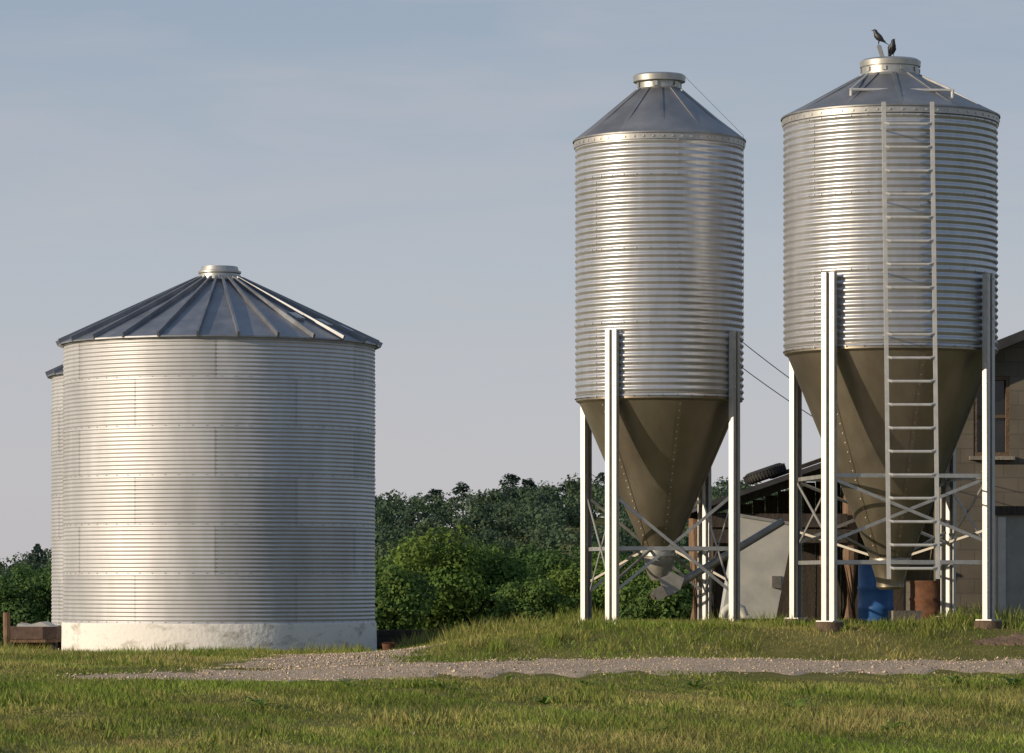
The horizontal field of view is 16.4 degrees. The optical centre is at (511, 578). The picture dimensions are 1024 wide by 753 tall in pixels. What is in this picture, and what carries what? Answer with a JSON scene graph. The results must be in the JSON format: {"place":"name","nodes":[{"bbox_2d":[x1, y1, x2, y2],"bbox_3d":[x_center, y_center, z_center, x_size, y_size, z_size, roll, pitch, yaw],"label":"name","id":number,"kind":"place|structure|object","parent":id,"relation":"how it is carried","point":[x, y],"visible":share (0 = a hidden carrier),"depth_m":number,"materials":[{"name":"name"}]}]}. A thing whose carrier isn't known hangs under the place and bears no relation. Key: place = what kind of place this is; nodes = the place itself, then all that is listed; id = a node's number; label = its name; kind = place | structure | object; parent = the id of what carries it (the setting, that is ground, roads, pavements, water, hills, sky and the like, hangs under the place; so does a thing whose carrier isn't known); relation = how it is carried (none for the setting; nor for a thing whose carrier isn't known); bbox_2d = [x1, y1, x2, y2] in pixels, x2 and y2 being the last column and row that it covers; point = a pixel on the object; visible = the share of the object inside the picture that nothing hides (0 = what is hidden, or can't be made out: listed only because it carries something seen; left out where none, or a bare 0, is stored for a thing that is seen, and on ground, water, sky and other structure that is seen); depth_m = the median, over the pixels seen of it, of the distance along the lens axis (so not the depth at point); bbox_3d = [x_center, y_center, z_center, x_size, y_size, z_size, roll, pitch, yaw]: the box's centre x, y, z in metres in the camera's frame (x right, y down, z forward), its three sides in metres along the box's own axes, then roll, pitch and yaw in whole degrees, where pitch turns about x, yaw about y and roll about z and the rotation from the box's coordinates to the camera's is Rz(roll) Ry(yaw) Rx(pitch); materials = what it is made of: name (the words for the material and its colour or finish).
{"place":"outdoors","nodes":[
{"label":"outdoors","id":0,"kind":"place"},
{"bbox_2d":[222,647,428,668],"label":"gravel track","id":1,"kind":"structure","parent":0,"point":[399,652],"depth_m":41.95,"materials":[{"name":"grey gravel"}]},
{"bbox_2d":[0,517,1023,752],"bbox_3d":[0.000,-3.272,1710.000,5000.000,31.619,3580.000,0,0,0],"label":"ground","id":2,"kind":"structure","parent":0,"point":[847,640],"depth_m":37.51,"materials":[{"name":"green plant"}]},
{"bbox_2d":[3,612,10,647],"bbox_3d":[-8.842,1.038,62.000,0.144,0.904,0.140,0,0,0],"label":"fence post","id":3,"kind":"object","parent":2,"relation":"on","point":[6,628],"visible":0.6,"depth_m":61.95,"materials":[{"name":"brown wood"}]},
{"bbox_2d":[0,574,39,646],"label":"leafy tree","id":4,"kind":"object","parent":2,"relation":"on","point":[9,599],"visible":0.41,"depth_m":239.09,"materials":[{"name":"green plant"}]},
{"bbox_2d":[0,565,40,582],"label":"leafy tree","id":5,"kind":"object","parent":2,"relation":"on","point":[17,574],"visible":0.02,"depth_m":269.94,"materials":[{"name":"green plant"}]},
{"bbox_2d":[6,577,47,621],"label":"leafy tree","id":6,"kind":"object","parent":2,"relation":"on","point":[27,587],"visible":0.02,"depth_m":245.01,"materials":[{"name":"green plant"}]},
{"bbox_2d":[7,567,51,650],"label":"leafy tree","id":7,"kind":"object","parent":2,"relation":"on","point":[41,613],"visible":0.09,"depth_m":239.38,"materials":[{"name":"green plant"}]},
{"bbox_2d":[10,563,51,594],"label":"leafy tree","id":8,"kind":"object","parent":2,"relation":"on","point":[50,567],"visible":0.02,"depth_m":273.76,"materials":[{"name":"green plant"}]},
{"bbox_2d":[9,625,61,650],"bbox_3d":[-8.450,1.133,63.200,0.890,0.590,1.730,0,0,0],"label":"wooden crate","id":9,"kind":"object","parent":2,"relation":"on","point":[50,636],"visible":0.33,"depth_m":62.34,"materials":[{"name":"brown wood"}]},
{"bbox_2d":[17,621,56,626],"bbox_3d":[-8.430,0.908,63.100,0.800,0.300,1.000,0,0,0],"label":"feed sack","id":10,"kind":"object","parent":9,"relation":"on","point":[44,624],"visible":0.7,"depth_m":62.60,"materials":[{"name":"grey fabric"}]},
{"bbox_2d":[45,364,63,649],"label":"grain bin","id":11,"kind":"object","parent":2,"relation":"on","point":[55,375],"visible":0.16,"depth_m":66.92,"materials":[{"name":"metal"}]},
{"bbox_2d":[55,265,382,651],"bbox_3d":[-5.030,-1.840,61.000,5.604,7.100,5.611,0,0,0],"label":"grain bin","id":12,"kind":"object","parent":2,"relation":"on","point":[219,433],"visible":1,"depth_m":58.72,"materials":[{"name":"metal"}]},
{"bbox_2d":[243,690,273,707],"bbox_3d":[-2.358,1.120,33.016,0.346,0.188,0.312,0,0,-34],"label":"broadleaf weed","id":13,"kind":"object","parent":2,"relation":"on","point":[261,701],"visible":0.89,"depth_m":32.99,"materials":[{"name":"green plant"}]},
{"bbox_2d":[335,678,358,685],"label":"broadleaf weed","id":14,"kind":"object","parent":2,"relation":"on","point":[344,681],"visible":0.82,"depth_m":36.11,"materials":[{"name":"green plant"}]},
{"bbox_2d":[375,555,392,572],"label":"leafy tree","id":15,"kind":"object","parent":2,"relation":"on","point":[381,561],"visible":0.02,"depth_m":268.84,"materials":[{"name":"green plant"}]},
{"bbox_2d":[381,642,395,649],"bbox_3d":[-2.040,1.160,58.600,0.240,0.234,0.240,0,0,0],"label":"rusty bucket","id":16,"kind":"object","parent":2,"relation":"on","point":[388,645],"visible":0.68,"depth_m":58.52,"materials":[{"name":"metal"}]},
{"bbox_2d":[375,563,440,638],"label":"leafy tree","id":17,"kind":"object","parent":2,"relation":"on","point":[396,589],"visible":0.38,"depth_m":233.87,"materials":[{"name":"green plant"}]},
{"bbox_2d":[390,537,453,633],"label":"leafy tree","id":18,"kind":"object","parent":2,"relation":"on","point":[441,545],"depth_m":285.01,"materials":[{"name":"green plant"}]},
{"bbox_2d":[0,472,853,618],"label":"hillside wood","id":19,"kind":"object","parent":2,"relation":"on","point":[508,510],"visible":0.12,"depth_m":812.11,"materials":[{"name":"green plant"}]},
{"bbox_2d":[424,488,444,506],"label":"ridge pine","id":20,"kind":"object","parent":2,"relation":"on","point":[433,491],"visible":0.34,"depth_m":953.88,"materials":[{"name":"green plant"}]},
{"bbox_2d":[427,675,451,689],"bbox_3d":[-0.720,1.037,35.398,0.277,0.166,0.251,0,0,-28],"label":"broadleaf weed","id":21,"kind":"object","parent":2,"relation":"on","point":[439,685],"visible":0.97,"depth_m":35.37,"materials":[{"name":"green plant"}]},
{"bbox_2d":[375,522,512,637],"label":"leafy tree","id":22,"kind":"object","parent":2,"relation":"on","point":[453,599],"visible":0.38,"depth_m":244.22,"materials":[{"name":"green plant"}]},
{"bbox_2d":[450,481,471,514],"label":"ridge pine","id":23,"kind":"object","parent":2,"relation":"on","point":[464,488],"visible":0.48,"depth_m":954.38,"materials":[{"name":"green plant"}]},
{"bbox_2d":[451,545,540,624],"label":"leafy tree","id":24,"kind":"object","parent":2,"relation":"on","point":[501,571],"visible":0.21,"depth_m":248.13,"materials":[{"name":"green plant"}]},
{"bbox_2d":[491,668,514,683],"bbox_3d":[-0.073,0.996,35.995,0.308,0.188,0.339,0,0,10],"label":"broadleaf weed","id":25,"kind":"object","parent":2,"relation":"on","point":[507,677],"visible":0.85,"depth_m":35.96,"materials":[{"name":"green plant"}]},
{"bbox_2d":[493,473,520,493],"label":"ridge pine","id":26,"kind":"object","parent":2,"relation":"on","point":[512,478],"visible":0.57,"depth_m":954.47,"materials":[{"name":"green plant"}]},
{"bbox_2d":[476,540,541,611],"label":"leafy tree","id":27,"kind":"object","parent":2,"relation":"on","point":[495,545],"visible":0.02,"depth_m":299.40,"materials":[{"name":"green plant"}]},
{"bbox_2d":[520,478,538,492],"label":"ridge pine","id":28,"kind":"object","parent":2,"relation":"on","point":[527,483],"visible":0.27,"depth_m":954.44,"materials":[{"name":"green plant"}]},
{"bbox_2d":[485,576,579,624],"bbox_3d":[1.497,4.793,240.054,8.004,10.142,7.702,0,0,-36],"label":"bush","id":29,"kind":"object","parent":2,"relation":"on","point":[535,595],"visible":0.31,"depth_m":238.50,"materials":[{"name":"green plant"}]},
{"bbox_2d":[54,643,1023,680],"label":"gravel stones","id":30,"kind":"object","parent":2,"relation":"on","point":[353,656],"visible":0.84,"depth_m":39.57,"materials":[{"name":"grey gravel"}]},
{"bbox_2d":[527,688,555,703],"bbox_3d":[0.288,1.107,33.389,0.296,0.166,0.270,0,0,-7],"label":"broadleaf weed","id":31,"kind":"object","parent":2,"relation":"on","point":[546,699],"visible":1,"depth_m":33.38,"materials":[{"name":"green plant"}]},
{"bbox_2d":[522,546,577,595],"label":"leafy tree","id":32,"kind":"object","parent":2,"relation":"on","point":[544,565],"visible":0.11,"depth_m":290.86,"materials":[{"name":"green plant"}]},
{"bbox_2d":[523,558,604,614],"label":"leafy tree","id":33,"kind":"object","parent":2,"relation":"on","point":[567,580],"visible":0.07,"depth_m":244.82,"materials":[{"name":"green plant"}]},
{"bbox_2d":[556,480,571,502],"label":"ridge pine","id":34,"kind":"object","parent":2,"relation":"on","point":[562,486],"visible":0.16,"depth_m":954.75,"materials":[{"name":"green plant"}]},
{"bbox_2d":[576,672,596,685],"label":"broadleaf weed","id":35,"kind":"object","parent":2,"relation":"on","point":[583,682],"visible":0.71,"depth_m":36.27,"materials":[{"name":"green plant"}]},
{"bbox_2d":[567,543,629,577],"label":"leafy tree","id":36,"kind":"object","parent":2,"relation":"on","point":[577,552],"visible":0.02,"depth_m":295.36,"materials":[{"name":"green plant"}]},
{"bbox_2d":[572,551,645,616],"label":"leafy tree","id":37,"kind":"object","parent":2,"relation":"on","point":[600,588],"visible":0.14,"depth_m":241.48,"materials":[{"name":"green plant"}]},
{"bbox_2d":[626,555,682,597],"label":"leafy tree","id":38,"kind":"object","parent":2,"relation":"on","point":[677,566],"depth_m":289.66,"materials":[{"name":"green plant"}]},
{"bbox_2d":[639,719,670,735],"bbox_3d":[1.155,1.235,29.202,0.288,0.166,0.256,0,0,21],"label":"broadleaf weed","id":39,"kind":"object","parent":2,"relation":"on","point":[654,729],"visible":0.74,"depth_m":29.20,"materials":[{"name":"green plant"}]},
{"bbox_2d":[602,564,714,621],"bbox_3d":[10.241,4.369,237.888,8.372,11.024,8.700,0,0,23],"label":"bush","id":40,"kind":"object","parent":2,"relation":"on","point":[678,604],"visible":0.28,"depth_m":236.07,"materials":[{"name":"green plant"}]},
{"bbox_2d":[573,72,784,624],"bbox_3d":[2.145,-2.902,45.000,2.750,7.036,2.200,0,0,0],"label":"feed bin","id":41,"kind":"object","parent":2,"relation":"on","point":[659,268],"visible":1,"depth_m":44.22,"materials":[{"name":"metal"}]},
{"bbox_2d":[740,340,788,377],"bbox_3d":[4.445,-2.235,46.800,0.011,1.579,5.437,0,0,36],"label":"overhead cable","id":42,"kind":"object","parent":41,"relation":"attached to","point":[765,360],"visible":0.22,"depth_m":45.12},
{"bbox_2d":[741,367,811,415],"bbox_3d":[4.445,-1.975,46.835,0.011,1.459,5.381,0,0,36],"label":"overhead cable","id":43,"kind":"object","parent":41,"relation":"attached to","point":[772,389],"visible":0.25,"depth_m":45.28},
{"bbox_2d":[683,674,705,687],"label":"broadleaf weed","id":44,"kind":"object","parent":2,"relation":"on","point":[694,684],"visible":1,"depth_m":36.17,"materials":[{"name":"green plant"}]},
{"bbox_2d":[672,559,752,619],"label":"leafy tree","id":45,"kind":"object","parent":2,"relation":"on","point":[714,591],"depth_m":241.93,"materials":[{"name":"green plant"}]},
{"bbox_2d":[719,604,748,619],"bbox_3d":[2.978,0.487,47.600,0.406,0.355,0.110,0,0,0],"label":"bent pipe","id":46,"kind":"object","parent":2,"relation":"on","point":[725,611],"visible":0.48,"depth_m":47.55,"materials":[{"name":"white plastic"}]},
{"bbox_2d":[719,514,788,619],"bbox_3d":[3.322,-0.108,48.400,1.045,1.545,0.950,0,0,0],"label":"metal panel","id":47,"kind":"object","parent":2,"relation":"on","point":[763,562],"visible":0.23,"depth_m":48.02,"materials":[{"name":"grey metal"}]},
{"bbox_2d":[779,693,811,711],"bbox_3d":[2.613,1.142,32.523,0.306,0.199,0.340,0,0,39],"label":"broadleaf weed","id":48,"kind":"object","parent":2,"relation":"on","point":[801,701],"visible":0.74,"depth_m":32.55,"materials":[{"name":"green plant"}]},
{"bbox_2d":[689,463,903,621],"bbox_3d":[4.279,-0.643,51.900,3.367,3.080,4.600,0,0,0],"label":"lean to shed","id":49,"kind":"object","parent":2,"relation":"on","point":[775,507],"visible":0.29,"depth_m":53.96,"materials":[{"name":"brown wood"}]},
{"bbox_2d":[743,463,786,484],"bbox_3d":[3.581,-1.488,50.200,0.622,0.170,0.622,-19,0,0],"label":"old tyre","id":50,"kind":"object","parent":49,"relation":"on","point":[765,473],"visible":1,"depth_m":49.95,"materials":[{"name":"rubber"}]},
{"bbox_2d":[770,458,820,478],"bbox_3d":[4.040,-1.570,50.298,0.800,0.050,0.160,-19,4,-11],"label":"roof plank","id":51,"kind":"object","parent":49,"relation":"on","point":[813,462],"visible":0.43,"depth_m":50.25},
{"bbox_2d":[857,565,893,621],"bbox_3d":[4.740,0.203,46.200,0.488,0.860,0.488,0,0,0],"label":"plastic barrel","id":52,"kind":"object","parent":2,"relation":"on","point":[874,601],"visible":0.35,"depth_m":46.00,"materials":[{"name":"plastic"}]},
{"bbox_2d":[878,716,904,730],"bbox_3d":[3.220,1.227,30.191,0.267,0.177,0.312,0,0,14],"label":"broadleaf weed","id":53,"kind":"object","parent":2,"relation":"on","point":[891,724],"visible":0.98,"depth_m":30.17,"materials":[{"name":"green plant"}]},
{"bbox_2d":[781,45,1002,631],"bbox_3d":[4.642,-2.916,43.392,2.682,7.253,2.899,0,0,0],"label":"feed bin","id":54,"kind":"object","parent":2,"relation":"on","point":[890,263],"visible":0.98,"depth_m":42.51,"materials":[{"name":"metal"}]},
{"bbox_2d":[871,29,888,45],"bbox_3d":[4.509,-6.637,43.447,0.223,0.211,0.108,0,0,15],"label":"blackbird","id":55,"kind":"object","parent":54,"relation":"on","point":[878,36],"visible":1,"depth_m":43.42,"materials":[{"name":"black"}]},
{"bbox_2d":[888,39,895,55],"bbox_3d":[4.640,-6.479,43.361,0.122,0.245,0.124,0,0,14],"label":"blackbird","id":56,"kind":"object","parent":54,"relation":"on","point":[891,48],"visible":1,"depth_m":43.31,"materials":[{"name":"black"}]},
{"bbox_2d":[888,611,921,622],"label":"concrete block","id":57,"kind":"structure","parent":2,"relation":"on","point":[891,614],"depth_m":44.81,"materials":[{"name":"grey concrete"}]},
{"bbox_2d":[909,581,940,620],"bbox_3d":[5.360,0.322,45.500,0.528,0.600,0.528,0,0,0],"label":"rusty drum","id":58,"kind":"object","parent":2,"relation":"on","point":[925,598],"visible":0.49,"depth_m":45.27,"materials":[{"name":"metal"}]},
{"bbox_2d":[942,666,974,683],"bbox_3d":[4.569,0.997,36.410,0.295,0.199,0.309,0,0,-25],"label":"broadleaf weed","id":59,"kind":"object","parent":2,"relation":"on","point":[954,677],"visible":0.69,"depth_m":36.38,"materials":[{"name":"green plant"}]},
{"bbox_2d":[904,330,1023,617],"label":"block barn","id":60,"kind":"structure","parent":2,"relation":"on","point":[1009,423],"depth_m":49.00,"materials":[{"name":"concrete"}]},
{"bbox_2d":[969,376,1014,459],"bbox_3d":[6.630,-2.223,49.008,0.620,1.155,0.215,0,0,0],"label":"window","id":61,"kind":"structure","parent":60,"relation":"in","point":[1002,383],"depth_m":49.11,"materials":[{"name":"brown glass"}]},
{"bbox_2d":[971,633,1023,645],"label":"dirt patch","id":62,"kind":"object","parent":2,"relation":"on","point":[1017,638],"visible":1,"depth_m":41.77,"materials":[{"name":"brown soil"}]},
{"bbox_2d":[995,506,1023,621],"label":"wall","id":63,"kind":"structure","parent":2,"relation":"on","point":[1010,559],"depth_m":47.20,"materials":[{"name":"grey paint"}]},
{"bbox_2d":[997,675,1023,687],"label":"broadleaf weed","id":64,"kind":"object","parent":2,"relation":"on","point":[1015,680],"visible":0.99,"depth_m":35.98,"materials":[{"name":"green plant"}]},
{"bbox_2d":[0,0,1023,567],"label":"sky","id":65,"kind":"structure","parent":0,"point":[402,173],"materials":[{"name":"blue"}]},
{"bbox_2d":[73,657,1023,681],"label":"gravel road","id":66,"kind":"structure","parent":0,"point":[922,669],"depth_m":38.60,"materials":[{"name":"grey gravel"}]},
{"bbox_3d":[-2.301,1.281,64.418,1.500,0.100,0.240,0,0,2],"label":"stacked board","id":67,"kind":"object","parent":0,"visible":0},
{"bbox_2d":[377,641,415,646],"bbox_3d":[-2.301,1.180,64.391,1.500,0.100,0.240,0,0,-2],"label":"stacked board","id":68,"kind":"object","parent":67,"relation":"on","point":[379,644],"visible":0.07,"depth_m":64.27,"materials":[{"name":"brown wood"}]},
{"bbox_2d":[377,635,425,640],"bbox_3d":[-2.324,1.079,64.427,1.500,0.100,0.240,0,0,1],"label":"stacked board","id":69,"kind":"object","parent":68,"relation":"on","point":[388,638],"visible":0.43,"depth_m":64.30,"materials":[{"name":"wood"}]},
{"bbox_2d":[377,630,424,635],"bbox_3d":[-2.329,0.978,64.412,1.500,0.100,0.240,0,0,0],"label":"stacked board","id":70,"kind":"object","parent":69,"relation":"on","point":[392,632],"visible":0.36,"depth_m":64.29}
]}

